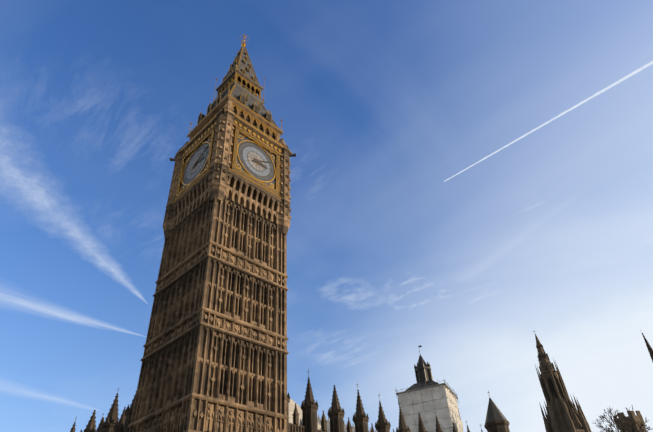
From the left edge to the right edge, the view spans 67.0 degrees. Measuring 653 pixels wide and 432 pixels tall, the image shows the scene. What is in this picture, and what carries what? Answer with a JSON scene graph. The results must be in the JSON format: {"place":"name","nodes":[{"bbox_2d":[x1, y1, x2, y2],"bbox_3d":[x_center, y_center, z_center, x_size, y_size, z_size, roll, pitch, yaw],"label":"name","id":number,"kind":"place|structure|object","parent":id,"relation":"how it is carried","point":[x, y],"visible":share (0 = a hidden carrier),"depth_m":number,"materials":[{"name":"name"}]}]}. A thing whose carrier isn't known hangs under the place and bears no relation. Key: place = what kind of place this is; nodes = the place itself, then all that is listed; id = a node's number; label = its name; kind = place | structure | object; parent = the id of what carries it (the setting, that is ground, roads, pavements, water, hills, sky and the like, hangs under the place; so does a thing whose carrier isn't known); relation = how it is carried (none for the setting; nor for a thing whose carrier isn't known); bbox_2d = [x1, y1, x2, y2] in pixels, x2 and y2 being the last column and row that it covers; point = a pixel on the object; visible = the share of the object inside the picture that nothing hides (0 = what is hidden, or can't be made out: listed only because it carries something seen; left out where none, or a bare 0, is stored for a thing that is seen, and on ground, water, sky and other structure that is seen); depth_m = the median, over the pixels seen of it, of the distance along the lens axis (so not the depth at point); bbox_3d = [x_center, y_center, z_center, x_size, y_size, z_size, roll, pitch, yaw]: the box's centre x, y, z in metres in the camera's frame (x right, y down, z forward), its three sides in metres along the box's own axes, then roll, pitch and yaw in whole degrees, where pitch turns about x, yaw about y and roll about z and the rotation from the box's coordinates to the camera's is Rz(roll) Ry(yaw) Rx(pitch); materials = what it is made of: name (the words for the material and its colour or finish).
{"place":"outdoors","nodes":[
{"label":"outdoors","id":0,"kind":"place"},
{"bbox_2d":[0,0,652,431],"label":"sky","id":1,"kind":"structure","parent":0,"point":[470,179],"materials":[{"name":"blue"}]},
{"bbox_2d":[533,331,591,431],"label":"spire","id":2,"kind":"structure","parent":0,"point":[563,414],"depth_m":177.24,"materials":[{"name":"stone"}]},
{"bbox_2d":[613,411,646,431],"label":"tower","id":3,"kind":"structure","parent":0,"point":[635,419],"depth_m":104.75,"materials":[{"name":"stone"}]},
{"bbox_2d":[642,333,652,360],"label":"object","id":4,"kind":"structure","parent":0,"point":[649,348],"depth_m":235.80,"materials":[{"name":"stone"}]},
{"bbox_3d":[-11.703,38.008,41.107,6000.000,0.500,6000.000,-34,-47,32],"label":"ground","id":5,"kind":"structure","parent":0,"visible":0},
{"bbox_2d":[70,388,327,431],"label":"building","id":6,"kind":"structure","parent":5,"relation":"on","point":[113,422],"depth_m":66.98,"materials":[{"name":"stone"}]},
{"bbox_2d":[128,34,295,431],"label":"clock tower","id":7,"kind":"structure","parent":5,"relation":"on","point":[214,358],"depth_m":59.94,"materials":[{"name":"stone"}]},
{"bbox_2d":[287,369,509,431],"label":"spires","id":8,"kind":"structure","parent":5,"relation":"on","point":[496,420],"depth_m":73.51,"materials":[{"name":"brown stone"}]},
{"bbox_2d":[395,345,462,431],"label":"scaffolded tower","id":9,"kind":"structure","parent":5,"relation":"on","point":[426,396],"depth_m":102.79,"materials":[{"name":"white fabric"}]},
{"bbox_2d":[576,407,650,431],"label":"bare tree","id":10,"kind":"object","parent":5,"relation":"on","point":[611,425],"visible":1,"depth_m":30.82,"materials":[{"name":"black plant"}]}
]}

